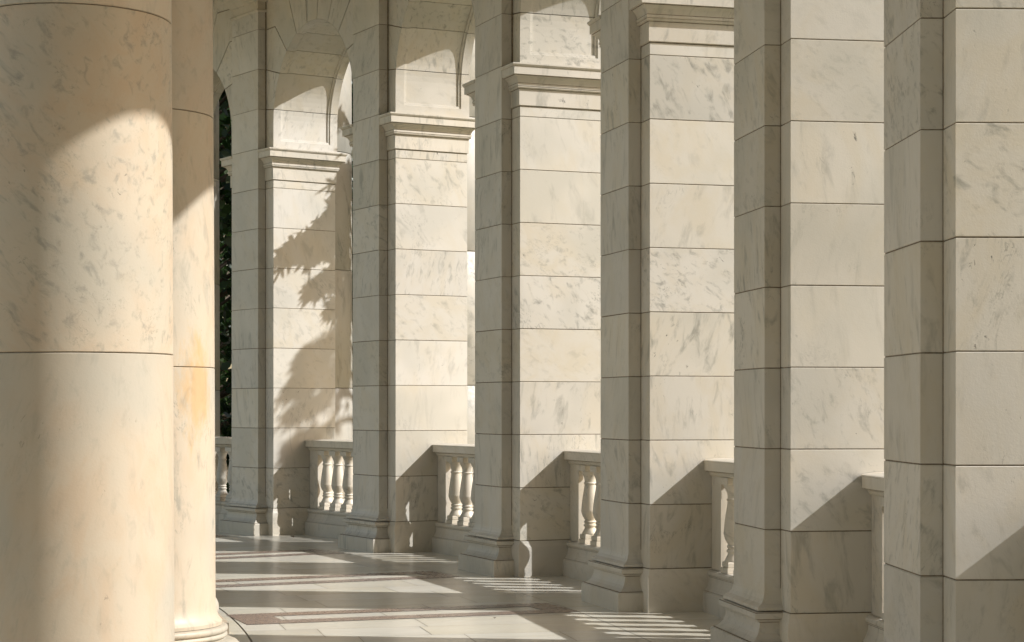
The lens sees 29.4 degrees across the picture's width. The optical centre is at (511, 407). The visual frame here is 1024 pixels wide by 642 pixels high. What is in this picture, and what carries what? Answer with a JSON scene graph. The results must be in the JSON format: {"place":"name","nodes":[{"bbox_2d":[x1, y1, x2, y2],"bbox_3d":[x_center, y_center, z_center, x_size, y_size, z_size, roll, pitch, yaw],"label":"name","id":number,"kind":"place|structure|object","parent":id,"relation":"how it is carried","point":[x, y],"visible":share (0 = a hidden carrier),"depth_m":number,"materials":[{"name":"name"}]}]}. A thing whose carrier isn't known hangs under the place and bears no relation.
{"place":"outdoors","nodes":[
{"label":"outdoors","id":0,"kind":"place"},
{"bbox_2d":[215,525,722,641],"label":"floor","id":1,"kind":"structure","parent":0,"point":[589,622],"depth_m":15.96,"materials":[{"name":"stone"}]},
{"bbox_2d":[0,0,174,641],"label":"column","id":2,"kind":"structure","parent":1,"relation":"on","point":[86,394],"depth_m":8.20,"materials":[{"name":"stone"}]},
{"bbox_2d":[172,0,238,641],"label":"column","id":3,"kind":"structure","parent":1,"relation":"on","point":[197,618],"depth_m":11.15,"materials":[{"name":"stone"}]},
{"bbox_2d":[213,101,219,491],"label":"arcade pier","id":4,"kind":"structure","parent":1,"relation":"on","point":[216,269],"depth_m":27.93,"materials":[{"name":"white stone"}]},
{"bbox_2d":[213,0,231,130],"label":"arch","id":5,"kind":"structure","parent":4,"relation":"on","point":[222,51],"depth_m":25.47,"materials":[{"name":"white stone"}]},
{"bbox_2d":[216,598,228,633],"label":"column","id":6,"kind":"structure","parent":1,"relation":"on","point":[223,619],"depth_m":14.07,"materials":[{"name":"stone"}]},
{"bbox_2d":[215,436,231,525],"bbox_3d":[-3.860,0.993,26.487,0.290,1.200,2.271,0,0,-38],"label":"balustrade","id":7,"kind":"object","parent":1,"relation":"on","point":[223,473],"visible":0.3,"depth_m":26.50,"materials":[{"name":"stone"}]},
{"bbox_2d":[219,0,352,535],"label":"arcade pier","id":8,"kind":"structure","parent":1,"relation":"on","point":[292,380],"depth_m":24.59,"materials":[{"name":"stone"}]},
{"bbox_2d":[266,0,352,152],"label":"arch","id":9,"kind":"structure","parent":8,"relation":"on","point":[309,50],"depth_m":24.34,"materials":[{"name":"white stone"}]},
{"bbox_2d":[305,439,352,538],"bbox_3d":[-1.910,0.993,23.682,0.290,1.200,2.271,0,0,-32],"label":"balustrade","id":10,"kind":"object","parent":1,"relation":"on","point":[327,514],"visible":0.48,"depth_m":24.08,"materials":[{"name":"stone"}]},
{"bbox_2d":[215,535,579,624],"bbox_3d":[-2.361,1.589,16.365,4.840,0.001,23.111,0,0,-18],"label":"floor inlay","id":11,"kind":"object","parent":1,"relation":"on","point":[260,618],"visible":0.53,"depth_m":15.45,"materials":[{"name":"brown stone"}]},
{"bbox_2d":[338,0,475,552],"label":"arcade pier","id":12,"kind":"structure","parent":1,"relation":"on","point":[414,179],"depth_m":21.64,"materials":[{"name":"stone"}]},
{"bbox_2d":[389,0,474,117],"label":"arch","id":13,"kind":"structure","parent":12,"relation":"on","point":[431,43],"depth_m":21.53,"materials":[{"name":"white stone"}]},
{"bbox_2d":[432,443,475,555],"bbox_3d":[-0.294,0.993,20.673,0.290,1.200,2.271,0,0,-25],"label":"balustrade","id":14,"kind":"object","parent":1,"relation":"on","point":[454,524],"visible":0.43,"depth_m":21.27,"materials":[{"name":"stone"}]},
{"bbox_2d":[459,0,600,576],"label":"arcade pier","id":15,"kind":"structure","parent":1,"relation":"on","point":[538,270],"depth_m":18.54,"materials":[{"name":"stone"}]},
{"bbox_2d":[513,0,600,67],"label":"arch","id":16,"kind":"structure","parent":15,"relation":"on","point":[554,32],"depth_m":18.50,"materials":[{"name":"white stone"}]},
{"bbox_2d":[563,449,600,580],"bbox_3d":[0.969,0.993,17.499,0.290,1.200,2.271,0,0,-18],"label":"balustrade","id":17,"kind":"object","parent":1,"relation":"on","point":[583,544],"visible":0.29,"depth_m":18.16,"materials":[{"name":"stone"}]},
{"bbox_2d":[581,0,734,612],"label":"arcade pier","id":18,"kind":"structure","parent":1,"relation":"on","point":[667,248],"depth_m":15.28,"materials":[{"name":"stone"}]},
{"bbox_2d":[703,458,734,618],"bbox_3d":[1.860,0.993,14.202,0.290,1.200,2.271,0,0,-12],"label":"balustrade","id":19,"kind":"object","parent":1,"relation":"on","point":[720,573],"visible":0.1,"depth_m":15.04,"materials":[{"name":"stone"}]},
{"bbox_2d":[711,0,884,641],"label":"arcade pier","id":20,"kind":"structure","parent":1,"relation":"on","point":[809,254],"depth_m":11.93,"materials":[{"name":"stone"}]},
{"bbox_2d":[861,472,884,641],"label":"balustrade","id":21,"kind":"object","parent":1,"relation":"on","point":[873,483],"visible":0.01,"depth_m":11.78,"materials":[{"name":"stone"}]},
{"bbox_2d":[884,0,1023,641],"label":"arcade pier","id":22,"kind":"structure","parent":1,"relation":"on","point":[954,320],"depth_m":8.56,"materials":[{"name":"stone"}]},
{"label":"ground","id":23,"kind":"structure","parent":0,"visible":0},
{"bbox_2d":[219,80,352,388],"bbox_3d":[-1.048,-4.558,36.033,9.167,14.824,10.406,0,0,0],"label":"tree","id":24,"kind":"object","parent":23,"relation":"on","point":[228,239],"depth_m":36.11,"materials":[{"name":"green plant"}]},
{"bbox_2d":[219,89,352,492],"bbox_3d":[-7.248,-3.629,38.059,9.164,14.746,9.246,0,0,0],"label":"tree","id":25,"kind":"object","parent":23,"relation":"on","point":[225,192],"visible":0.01,"depth_m":37.28,"materials":[{"name":"green plant"}]},
{"bbox_2d":[219,89,352,434],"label":"tree","id":26,"kind":"object","parent":23,"relation":"on","point":[223,117],"visible":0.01,"depth_m":43.73,"materials":[{"name":"green plant"}]},
{"bbox_2d":[219,83,352,484],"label":"tree","id":27,"kind":"object","parent":23,"relation":"on","point":[226,347],"depth_m":61.57,"materials":[{"name":"green plant"}]}
]}

